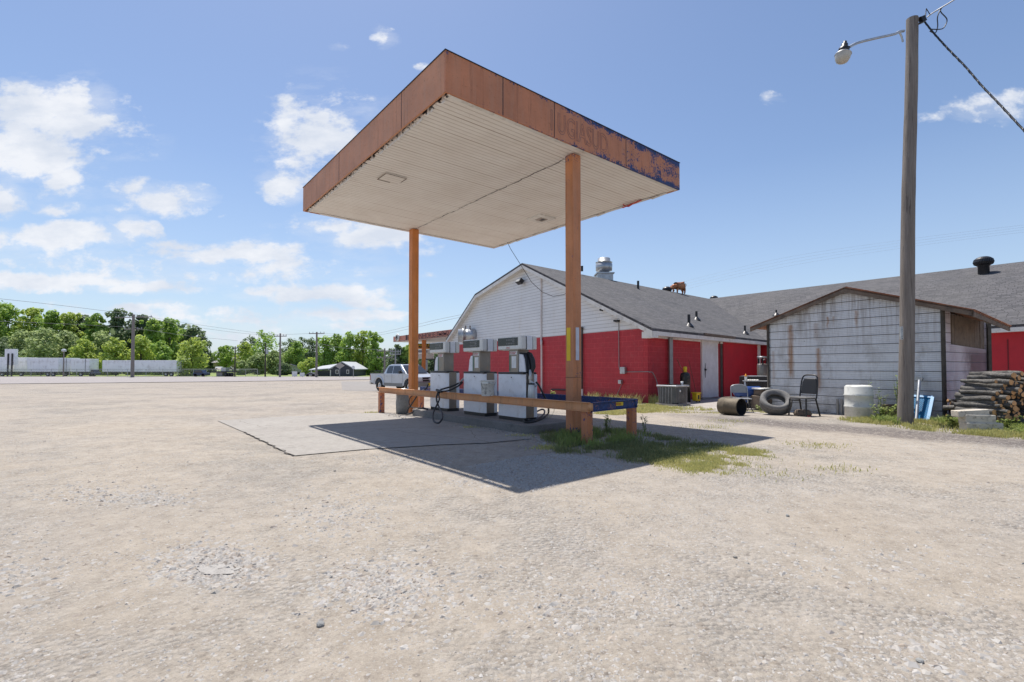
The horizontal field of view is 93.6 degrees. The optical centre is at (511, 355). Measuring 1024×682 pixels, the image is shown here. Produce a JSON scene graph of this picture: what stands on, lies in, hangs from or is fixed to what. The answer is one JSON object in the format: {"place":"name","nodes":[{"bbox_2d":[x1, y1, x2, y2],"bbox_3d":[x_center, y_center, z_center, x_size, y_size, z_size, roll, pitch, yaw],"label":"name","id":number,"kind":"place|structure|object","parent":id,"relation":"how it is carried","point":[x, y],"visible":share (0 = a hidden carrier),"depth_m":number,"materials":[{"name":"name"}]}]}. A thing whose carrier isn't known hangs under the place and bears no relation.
{"place":"outdoors","nodes":[
{"label":"outdoors","id":0,"kind":"place"},
{"bbox_2d":[0,377,369,383],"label":"road","id":1,"kind":"structure","parent":0,"point":[11,380],"depth_m":73.42,"materials":[{"name":"grey asphalt"}]},
{"bbox_2d":[308,362,367,375],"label":"house","id":2,"kind":"structure","parent":0,"point":[346,369],"depth_m":108.38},
{"bbox_2d":[0,368,1023,681],"bbox_3d":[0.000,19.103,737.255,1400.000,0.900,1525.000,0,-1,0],"label":"ground","id":3,"kind":"structure","parent":0,"point":[116,406],"depth_m":3.42,"materials":[{"name":"beige gravel"}]},
{"bbox_2d":[0,369,257,376],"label":"chain fence","id":4,"kind":"object","parent":3,"relation":"on","point":[125,371],"visible":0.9,"depth_m":106.13,"materials":[{"name":"metal"}]},
{"bbox_2d":[115,315,151,376],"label":"utility pole","id":5,"kind":"object","parent":3,"relation":"on","point":[133,317],"visible":0.94,"depth_m":95.92,"materials":[{"name":"grey wood"}]},
{"bbox_2d":[5,370,369,375],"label":"grass verge","id":6,"kind":"object","parent":3,"relation":"on","point":[211,374],"depth_m":117.38,"materials":[{"name":"green plant"}]},
{"bbox_2d":[0,336,15,374],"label":"bushy tree","id":7,"kind":"object","parent":6,"relation":"on","point":[3,340],"visible":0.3,"depth_m":122.10,"materials":[{"name":"green plant"}]},
{"bbox_2d":[0,300,18,348],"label":"leafy tree","id":8,"kind":"object","parent":6,"relation":"on","point":[2,309],"visible":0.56,"depth_m":140.82,"materials":[{"name":"green plant"}]},
{"bbox_2d":[4,349,17,376],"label":"sign tower","id":9,"kind":"structure","parent":6,"relation":"on","point":[11,357],"depth_m":106.41,"materials":[{"name":"white metal"}]},
{"bbox_2d":[0,302,28,348],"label":"leafy tree","id":10,"kind":"object","parent":6,"relation":"on","point":[14,313],"visible":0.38,"depth_m":143.75,"materials":[{"name":"green plant"}]},
{"bbox_2d":[3,328,36,374],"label":"bushy tree","id":11,"kind":"object","parent":6,"relation":"on","point":[19,343],"visible":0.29,"depth_m":126.23,"materials":[{"name":"green plant"}]},
{"bbox_2d":[14,358,27,375],"bbox_3d":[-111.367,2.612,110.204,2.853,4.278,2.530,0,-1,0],"label":"semi trailer","id":12,"kind":"object","parent":6,"relation":"on","point":[21,365],"visible":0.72,"depth_m":108.98,"materials":[{"name":"white metal"}]},
{"bbox_2d":[10,307,43,357],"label":"leafy tree","id":13,"kind":"object","parent":6,"relation":"on","point":[32,312],"visible":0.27,"depth_m":146.77,"materials":[{"name":"green plant"}]},
{"bbox_2d":[18,327,60,374],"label":"bushy tree","id":14,"kind":"object","parent":6,"relation":"on","point":[43,341],"visible":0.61,"depth_m":120.80,"materials":[{"name":"green plant"}]},
{"bbox_2d":[27,358,64,375],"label":"semi trailer","id":15,"kind":"object","parent":6,"relation":"on","point":[55,365],"visible":0.82,"depth_m":107.49,"materials":[{"name":"white metal"}]},
{"bbox_2d":[34,309,65,356],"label":"leafy tree","id":16,"kind":"object","parent":6,"relation":"on","point":[51,317],"visible":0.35,"depth_m":139.32,"materials":[{"name":"green plant"}]},
{"bbox_2d":[49,330,78,374],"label":"bushy tree","id":17,"kind":"object","parent":6,"relation":"on","point":[64,337],"visible":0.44,"depth_m":126.08,"materials":[{"name":"green plant"}]},
{"bbox_2d":[56,312,85,357],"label":"leafy tree","id":18,"kind":"object","parent":6,"relation":"on","point":[68,323],"visible":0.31,"depth_m":143.57,"materials":[{"name":"green plant"}]},
{"bbox_2d":[65,338,96,374],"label":"bushy tree","id":19,"kind":"object","parent":6,"relation":"on","point":[83,349],"visible":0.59,"depth_m":121.24,"materials":[{"name":"green plant"}]},
{"bbox_2d":[71,359,98,375],"bbox_3d":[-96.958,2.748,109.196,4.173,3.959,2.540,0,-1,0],"label":"semi trailer","id":20,"kind":"object","parent":6,"relation":"on","point":[85,365],"visible":0.88,"depth_m":108.00,"materials":[{"name":"white metal"}]},
{"bbox_2d":[79,313,110,350],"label":"leafy tree","id":21,"kind":"object","parent":6,"relation":"on","point":[92,321],"visible":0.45,"depth_m":139.20,"materials":[{"name":"green plant"}]},
{"bbox_2d":[91,330,113,374],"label":"bushy tree","id":22,"kind":"object","parent":6,"relation":"on","point":[101,338],"visible":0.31,"depth_m":126.25,"materials":[{"name":"green plant"}]},
{"bbox_2d":[97,337,130,374],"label":"bushy tree","id":23,"kind":"object","parent":6,"relation":"on","point":[118,352],"visible":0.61,"depth_m":121.01,"materials":[{"name":"green plant"}]},
{"bbox_2d":[99,308,138,359],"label":"leafy tree","id":24,"kind":"object","parent":6,"relation":"on","point":[120,330],"visible":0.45,"depth_m":143.01,"materials":[{"name":"green plant"}]},
{"bbox_2d":[127,314,148,353],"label":"leafy tree","id":25,"kind":"object","parent":6,"relation":"on","point":[143,326],"visible":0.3,"depth_m":147.10,"materials":[{"name":"green plant"}]},
{"bbox_2d":[123,334,155,374],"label":"bushy tree","id":26,"kind":"object","parent":6,"relation":"on","point":[142,345],"visible":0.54,"depth_m":126.47,"materials":[{"name":"green plant"}]},
{"bbox_2d":[102,360,183,375],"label":"semi trailer","id":27,"kind":"object","parent":6,"relation":"on","point":[145,366],"visible":0.81,"depth_m":107.98,"materials":[{"name":"white metal"}]},
{"bbox_2d":[139,318,167,359],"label":"leafy tree","id":28,"kind":"object","parent":6,"relation":"on","point":[155,325],"visible":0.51,"depth_m":139.23,"materials":[{"name":"green plant"}]},
{"bbox_2d":[149,340,173,374],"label":"bushy tree","id":29,"kind":"object","parent":6,"relation":"on","point":[160,350],"visible":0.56,"depth_m":121.03,"materials":[{"name":"green plant"}]},
{"bbox_2d":[155,317,185,359],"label":"leafy tree","id":30,"kind":"object","parent":6,"relation":"on","point":[173,336],"visible":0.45,"depth_m":143.60,"materials":[{"name":"green plant"}]},
{"bbox_2d":[174,337,209,375],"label":"bushy tree","id":31,"kind":"object","parent":6,"relation":"on","point":[191,346],"visible":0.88,"depth_m":111.21,"materials":[{"name":"green plant"}]},
{"bbox_2d":[176,326,212,369],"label":"leafy tree","id":32,"kind":"object","parent":6,"relation":"on","point":[191,332],"visible":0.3,"depth_m":147.41,"materials":[{"name":"green plant"}]},
{"bbox_2d":[10,323,429,373],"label":"wood","id":33,"kind":"object","parent":6,"relation":"on","point":[112,331],"visible":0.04,"depth_m":153.33,"materials":[{"name":"green plant"}]},
{"bbox_2d":[211,345,236,367],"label":"leafy tree","id":34,"kind":"object","parent":6,"relation":"on","point":[224,356],"visible":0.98,"depth_m":149.41,"materials":[{"name":"green plant"}]},
{"bbox_2d":[233,341,252,373],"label":"leafy tree","id":35,"kind":"object","parent":6,"relation":"on","point":[245,348],"visible":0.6,"depth_m":144.09,"materials":[{"name":"green plant"}]},
{"bbox_2d":[236,360,250,374],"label":"leafy tree","id":36,"kind":"object","parent":6,"relation":"on","point":[243,365],"visible":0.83,"depth_m":124.29,"materials":[{"name":"green plant"}]},
{"bbox_2d":[246,352,270,374],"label":"leafy tree","id":37,"kind":"object","parent":6,"relation":"on","point":[257,361],"visible":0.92,"depth_m":127.05,"materials":[{"name":"green plant"}]},
{"bbox_2d":[248,330,277,372],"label":"leafy tree","id":38,"kind":"object","parent":6,"relation":"on","point":[267,341],"visible":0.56,"depth_m":149.59,"materials":[{"name":"green plant"}]},
{"bbox_2d":[264,350,284,374],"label":"leafy tree","id":39,"kind":"object","parent":6,"relation":"on","point":[272,358],"visible":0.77,"depth_m":129.13,"materials":[{"name":"green plant"}]},
{"bbox_2d":[275,362,291,374],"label":"leafy tree","id":40,"kind":"object","parent":6,"relation":"on","point":[286,368],"visible":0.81,"depth_m":119.19,"materials":[{"name":"green plant"}]},
{"bbox_2d":[283,341,308,373],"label":"leafy tree","id":41,"kind":"object","parent":6,"relation":"on","point":[297,353],"visible":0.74,"depth_m":137.31,"materials":[{"name":"green plant"}]},
{"bbox_2d":[297,357,318,374],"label":"leafy tree","id":42,"kind":"object","parent":6,"relation":"on","point":[307,364],"visible":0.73,"depth_m":116.63,"materials":[{"name":"green plant"}]},
{"bbox_2d":[314,335,335,370],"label":"leafy tree","id":43,"kind":"object","parent":6,"relation":"on","point":[327,355],"visible":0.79,"depth_m":123.47,"materials":[{"name":"green plant"}]},
{"bbox_2d":[329,333,345,363],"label":"leafy tree","id":44,"kind":"object","parent":6,"relation":"on","point":[336,340],"visible":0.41,"depth_m":125.46,"materials":[{"name":"green plant"}]},
{"bbox_2d":[334,331,360,363],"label":"leafy tree","id":45,"kind":"object","parent":6,"relation":"on","point":[348,340],"visible":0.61,"depth_m":120.67,"materials":[{"name":"green plant"}]},
{"bbox_2d":[348,330,370,374],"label":"leafy tree","id":46,"kind":"object","parent":6,"relation":"on","point":[361,350],"visible":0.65,"depth_m":121.32,"materials":[{"name":"green plant"}]},
{"bbox_2d":[363,330,383,374],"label":"leafy tree","id":47,"kind":"object","parent":6,"relation":"on","point":[374,340],"visible":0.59,"depth_m":119.47,"materials":[{"name":"green plant"}]},
{"bbox_2d":[367,350,383,372],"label":"leafy tree","id":48,"kind":"object","parent":6,"relation":"on","point":[376,365],"visible":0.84,"depth_m":117.14,"materials":[{"name":"green plant"}]},
{"bbox_2d":[197,564,239,574],"bbox_3d":[-1.815,1.314,2.957,0.292,0.001,0.142,0,-1,14],"label":"mud patch","id":49,"kind":"object","parent":3,"relation":"on","point":[209,570],"visible":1,"depth_m":2.95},
{"bbox_2d":[217,413,531,455],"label":"concrete slab","id":50,"kind":"structure","parent":3,"relation":"on","point":[303,435],"depth_m":9.08,"materials":[{"name":"grey concrete"}]},
{"bbox_2d":[383,413,547,446],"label":"curb pebbles","id":51,"kind":"object","parent":50,"relation":"on","point":[532,438],"visible":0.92,"depth_m":9.44,"materials":[{"name":"gravel"}]},
{"bbox_2d":[341,381,419,390],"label":"asphalt patch","id":52,"kind":"object","parent":3,"relation":"on","point":[357,385],"visible":0.2,"depth_m":41.71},
{"bbox_2d":[370,364,429,390],"bbox_3d":[-6.947,1.419,30.978,5.320,1.772,2.240,-1,-2,42],"label":"pickup truck","id":53,"kind":"object","parent":52,"relation":"on","point":[396,375],"visible":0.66,"depth_m":30.22,"materials":[{"name":"silver metal"}]},
{"bbox_2d":[393,329,451,369],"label":"front canopy","id":54,"kind":"object","parent":52,"relation":"on","point":[425,340],"visible":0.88,"depth_m":42.86,"materials":[{"name":"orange metal"}]},
{"bbox_2d":[386,344,408,367],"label":"leafy tree","id":55,"kind":"object","parent":3,"relation":"on","point":[398,359],"visible":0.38,"depth_m":103.97,"materials":[{"name":"green plant"}]},
{"bbox_2d":[396,388,408,413],"bbox_3d":[-2.991,1.250,13.129,0.380,0.690,0.380,0,-1,0],"label":"trash can","id":56,"kind":"object","parent":3,"relation":"on","point":[402,404],"visible":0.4,"depth_m":12.98,"materials":[{"name":"metal"}]},
{"bbox_2d":[412,407,565,433],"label":"pump island","id":57,"kind":"structure","parent":3,"relation":"on","point":[493,422],"depth_m":9.81,"materials":[{"name":"concrete"}]},
{"bbox_2d":[406,342,458,414],"bbox_3d":[-2.042,0.596,12.320,1.702,1.854,0.625,-1,-2,32],"label":"fuel pump","id":58,"kind":"object","parent":57,"relation":"on","point":[443,374],"visible":0.94,"depth_m":11.91,"materials":[{"name":"white metal"}]},
{"bbox_2d":[432,339,496,423],"bbox_3d":[-1.282,0.518,10.678,1.574,1.775,1.304,1,-2,-39],"label":"fuel pump","id":59,"kind":"object","parent":57,"relation":"on","point":[479,364],"visible":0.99,"depth_m":10.73,"materials":[{"name":"white metal"}]},
{"bbox_2d":[498,336,549,422],"bbox_3d":[0.562,0.472,10.081,1.576,1.712,1.304,1,-2,-39],"label":"fuel pump","id":60,"kind":"object","parent":57,"relation":"on","point":[519,379],"visible":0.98,"depth_m":9.65,"materials":[{"name":"white metal"}]},
{"bbox_2d":[303,48,679,432],"bbox_3d":[-0.765,-1.267,11.159,5.954,5.860,6.744,1,-2,-39],"label":"station canopy","id":61,"kind":"object","parent":3,"relation":"on","point":[445,143],"visible":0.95,"depth_m":9.30,"materials":[{"name":"metal"}]},
{"bbox_2d":[378,387,637,444],"bbox_3d":[-0.786,1.274,11.156,1.600,0.880,8.065,1,-2,-39],"label":"guard rail","id":62,"kind":"object","parent":3,"relation":"on","point":[587,406],"visible":0.91,"depth_m":8.79,"materials":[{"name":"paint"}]},
{"bbox_2d":[480,380,495,395],"bbox_3d":[-0.485,0.649,9.594,0.309,0.312,0.309,1,-1,-23],"label":"bucket","id":63,"kind":"object","parent":62,"relation":"on","point":[487,387],"visible":1,"depth_m":9.48,"materials":[{"name":"plastic"}]},
{"bbox_2d":[0,451,1023,681],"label":"gravel clusters","id":64,"kind":"object","parent":3,"relation":"on","point":[246,566],"visible":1,"depth_m":2.84,"materials":[{"name":"gravel"}]},
{"bbox_2d":[0,438,1023,681],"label":"gravel fines","id":65,"kind":"object","parent":3,"relation":"on","point":[570,652],"visible":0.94,"depth_m":2.70,"materials":[{"name":"gravel"}]},
{"bbox_2d":[363,410,876,480],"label":"grass tufts","id":66,"kind":"object","parent":3,"relation":"on","point":[548,447],"visible":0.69,"depth_m":7.58,"materials":[{"name":"green plant"}]},
{"bbox_2d":[584,392,658,403],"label":"wall weeds","id":67,"kind":"object","parent":3,"relation":"on","point":[654,399],"depth_m":17.67,"materials":[{"name":"green plant"}]},
{"bbox_2d":[593,403,714,414],"bbox_3d":[4.229,1.592,14.287,2.688,0.157,4.619,-1,-2,39],"label":"grass strip","id":68,"kind":"object","parent":3,"relation":"on","point":[646,408],"depth_m":14.46,"materials":[{"name":"green plant"}]},
{"bbox_2d":[655,384,690,405],"bbox_3d":[5.605,1.390,16.764,0.840,0.770,0.840,1,-2,-38],"label":"condenser unit","id":69,"kind":"object","parent":3,"relation":"on","point":[673,394],"visible":1,"depth_m":16.54,"materials":[{"name":"metal"}]},
{"bbox_2d":[676,397,767,413],"bbox_3d":[7.848,1.744,17.718,3.331,0.108,9.265,-1,-2,29],"label":"building pad","id":70,"kind":"object","parent":3,"relation":"on","point":[709,403],"visible":0.17,"depth_m":16.99,"materials":[{"name":"concrete"}]},
{"bbox_2d":[680,367,690,401],"bbox_3d":[6.679,1.105,18.547,0.380,1.360,0.380,0,-1,0],"label":"propane tank","id":71,"kind":"object","parent":70,"relation":"on","point":[685,376],"visible":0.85,"depth_m":18.39,"materials":[{"name":"black metal"}]},
{"bbox_2d":[730,384,753,412],"bbox_3d":[6.635,1.237,13.879,0.486,0.813,0.539,0,-1,7],"label":"folding chair","id":72,"kind":"object","parent":70,"relation":"on","point":[738,388],"visible":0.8,"depth_m":14.12,"materials":[{"name":"metal"}]},
{"bbox_2d":[751,388,771,408],"bbox_3d":[7.587,1.288,14.549,0.530,0.640,0.460,0,-1,-17],"label":"engine block","id":73,"kind":"object","parent":70,"relation":"on","point":[755,397],"depth_m":14.48,"materials":[{"name":"metal"}]},
{"bbox_2d":[717,397,746,415],"bbox_3d":[5.801,1.345,12.712,0.466,0.463,0.580,1,-2,-30],"label":"steel drum","id":74,"kind":"object","parent":3,"relation":"on","point":[732,406],"visible":0.99,"depth_m":12.62,"materials":[{"name":"metal"}]},
{"bbox_2d":[446,256,1023,402],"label":"restaurant building","id":75,"kind":"structure","parent":3,"relation":"on","point":[638,339],"depth_m":22.72,"materials":[{"name":"red paint"}]},
{"bbox_2d":[700,340,718,397],"bbox_3d":[8.722,0.550,21.192,1.595,2.575,0.180,1,-2,-44],"label":"door","id":76,"kind":"structure","parent":75,"relation":"in","point":[708,349],"depth_m":21.15,"materials":[{"name":"white metal"}]},
{"bbox_2d":[759,389,792,414],"bbox_3d":[7.049,1.247,12.859,0.793,0.682,0.759,0,-1,0],"label":"tyre","id":77,"kind":"object","parent":3,"relation":"on","point":[766,406],"visible":0.94,"depth_m":12.78,"materials":[{"name":"rubber"}]},
{"bbox_2d":[788,374,820,416],"bbox_3d":[7.513,1.020,12.382,0.604,1.074,0.512,1,-2,-27],"label":"stacking chair","id":78,"kind":"object","parent":3,"relation":"on","point":[808,385],"visible":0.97,"depth_m":12.43,"materials":[{"name":"black plastic"}]},
{"bbox_2d":[843,385,874,418],"bbox_3d":[8.524,1.129,11.826,0.618,0.800,0.618,0,-1,0],"label":"plastic barrel","id":79,"kind":"object","parent":3,"relation":"on","point":[858,400],"visible":0.89,"depth_m":11.60,"materials":[{"name":"white plastic"}]},
{"bbox_2d":[750,286,1011,417],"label":"metal shed","id":80,"kind":"structure","parent":3,"relation":"on","point":[836,341],"depth_m":12.53,"materials":[{"name":"white metal"}]},
{"bbox_2d":[834,8,929,423],"bbox_3d":[7.967,-2.968,10.331,2.556,9.431,0.403,0,-1,-17],"label":"utility pole","id":81,"kind":"object","parent":3,"relation":"on","point":[906,365],"visible":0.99,"depth_m":10.49,"materials":[{"name":"wood"}]},
{"bbox_2d":[924,21,1023,129],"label":"service cable","id":82,"kind":"object","parent":81,"relation":"attached to","point":[987,92],"visible":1,"depth_m":9.71,"materials":[{"name":"black plastic"}]},
{"bbox_2d":[915,376,923,418],"bbox_3d":[9.348,1.000,11.110,0.739,1.031,0.147,1,-2,-39],"label":"metal prop","id":83,"kind":"object","parent":3,"relation":"on","point":[919,379],"visible":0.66,"depth_m":11.11,"materials":[{"name":"metal"}]},
{"bbox_2d":[914,395,934,420],"bbox_3d":[9.373,1.260,11.126,0.650,0.697,0.536,1,-2,-37],"label":"crate","id":84,"kind":"object","parent":3,"relation":"on","point":[926,402],"visible":0.47,"depth_m":11.04,"materials":[{"name":"blue plastic"}]},
{"bbox_2d":[837,415,1023,438],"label":"verge grass","id":85,"kind":"structure","parent":3,"relation":"on","point":[936,425],"depth_m":9.54,"materials":[{"name":"green plant"}]},
{"bbox_2d":[869,413,1023,432],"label":"verge weeds","id":86,"kind":"object","parent":3,"relation":"on","point":[1013,425],"visible":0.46,"depth_m":10.41,"materials":[{"name":"green plant"}]},
{"bbox_2d":[959,422,1003,429],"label":"timber beam","id":87,"kind":"structure","parent":3,"relation":"on","point":[964,425],"depth_m":9.21,"materials":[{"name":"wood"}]},
{"bbox_2d":[958,415,995,422],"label":"timber beam","id":88,"kind":"structure","parent":87,"relation":"on","point":[979,419],"depth_m":9.24,"materials":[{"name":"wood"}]},
{"bbox_2d":[951,409,989,416],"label":"timber beam","id":89,"kind":"structure","parent":88,"relation":"on","point":[959,413],"depth_m":9.31,"materials":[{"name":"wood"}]},
{"bbox_2d":[0,0,1023,367],"label":"sky","id":90,"kind":"structure","parent":0,"point":[157,157],"materials":[{"name":"blue"}]},
{"bbox_2d":[468,453,626,491],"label":"shaded gravel","id":91,"kind":"structure","parent":0,"point":[586,462],"depth_m":5.89,"materials":[{"name":"grey gravel"}]},
{"bbox_2d":[552,424,656,448],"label":"tall grass","id":92,"kind":"structure","parent":0,"point":[569,437],"depth_m":8.03,"materials":[{"name":"green plant"}]},
{"bbox_2d":[538,426,733,464],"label":"grass","id":93,"kind":"structure","parent":0,"point":[634,448],"depth_m":7.27,"materials":[{"name":"green plant"}]},
{"bbox_2d":[641,444,782,475],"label":"dry grass","id":94,"kind":"structure","parent":0,"point":[709,463],"depth_m":6.37,"materials":[{"name":"plant"}]},
{"bbox_2d":[739,376,766,407],"bbox_3d":[7.681,1.167,15.352,0.968,1.032,0.850,0,-1,0],"label":"grill cabinet","id":95,"kind":"object","parent":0,"point":[761,381],"visible":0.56,"depth_m":15.23,"materials":[{"name":"black metal"}]},
{"bbox_2d":[757,356,766,375],"bbox_3d":[8.440,0.869,16.184,0.340,1.682,0.338,0,-1,0],"label":"steel tank","id":96,"kind":"object","parent":95,"relation":"on","point":[762,369],"visible":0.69,"depth_m":16.07,"materials":[{"name":"silver metal"}]},
{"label":"firewood log","id":97,"kind":"object","parent":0,"visible":0},
{"bbox_2d":[1003,390,1015,394],"bbox_3d":[10.011,0.754,10.092,0.145,0.119,0.884,-29,2,-10],"label":"firewood log","id":98,"kind":"object","parent":97,"relation":"on","point":[1008,392],"visible":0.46,"depth_m":9.71,"materials":[{"name":"brown wood"}]},
{"bbox_2d":[960,385,1000,390],"bbox_3d":[9.943,0.712,10.197,0.130,0.122,0.744,-15,2,-13],"label":"firewood log","id":99,"kind":"object","parent":98,"relation":"on","point":[963,387],"visible":0.69,"depth_m":10.23,"materials":[{"name":"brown wood"}]},
{"bbox_2d":[965,383,1006,387],"bbox_3d":[9.978,0.633,10.143,0.120,0.124,0.744,-25,1,-9],"label":"firewood log","id":100,"kind":"object","parent":99,"relation":"on","point":[995,385],"visible":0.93,"depth_m":10.04,"materials":[{"name":"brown wood"}]},
{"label":"firewood log","id":101,"kind":"object","parent":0,"visible":0},
{"bbox_2d":[981,372,1016,378],"bbox_3d":[10.141,0.410,10.098,0.130,0.122,0.744,29,-2,-1],"label":"firewood log","id":102,"kind":"object","parent":101,"relation":"on","point":[1004,375],"visible":0.87,"depth_m":9.93,"materials":[{"name":"brown wood"}]},
{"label":"firewood log","id":103,"kind":"object","parent":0,"visible":0},
{"bbox_2d":[996,415,1009,419],"bbox_3d":[9.831,1.234,10.007,0.145,0.119,0.884,26,-1,-3],"label":"firewood log","id":104,"kind":"object","parent":103,"relation":"on","point":[1004,417],"visible":0.3,"depth_m":9.60,"materials":[{"name":"brown wood"}]},
{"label":"firewood log","id":105,"kind":"object","parent":104,"relation":"on","visible":0},
{"bbox_2d":[954,402,996,408],"bbox_3d":[9.732,1.043,10.109,0.122,0.130,0.744,-19,1,-16],"label":"firewood log","id":106,"kind":"object","parent":105,"relation":"on","point":[970,405],"visible":0.94,"depth_m":10.12,"materials":[{"name":"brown wood"}]},
{"bbox_2d":[957,400,997,403],"bbox_3d":[9.750,0.979,10.092,0.097,0.094,0.744,37,-8,-6],"label":"firewood log","id":107,"kind":"object","parent":106,"relation":"on","point":[989,402],"visible":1,"depth_m":9.97,"materials":[{"name":"brown wood"}]},
{"bbox_2d":[955,396,995,400],"bbox_3d":[9.750,0.902,10.144,0.124,0.120,0.744,-7,-4,-6],"label":"firewood log","id":108,"kind":"object","parent":107,"relation":"on","point":[979,398],"visible":1,"depth_m":10.07,"materials":[{"name":"brown wood"}]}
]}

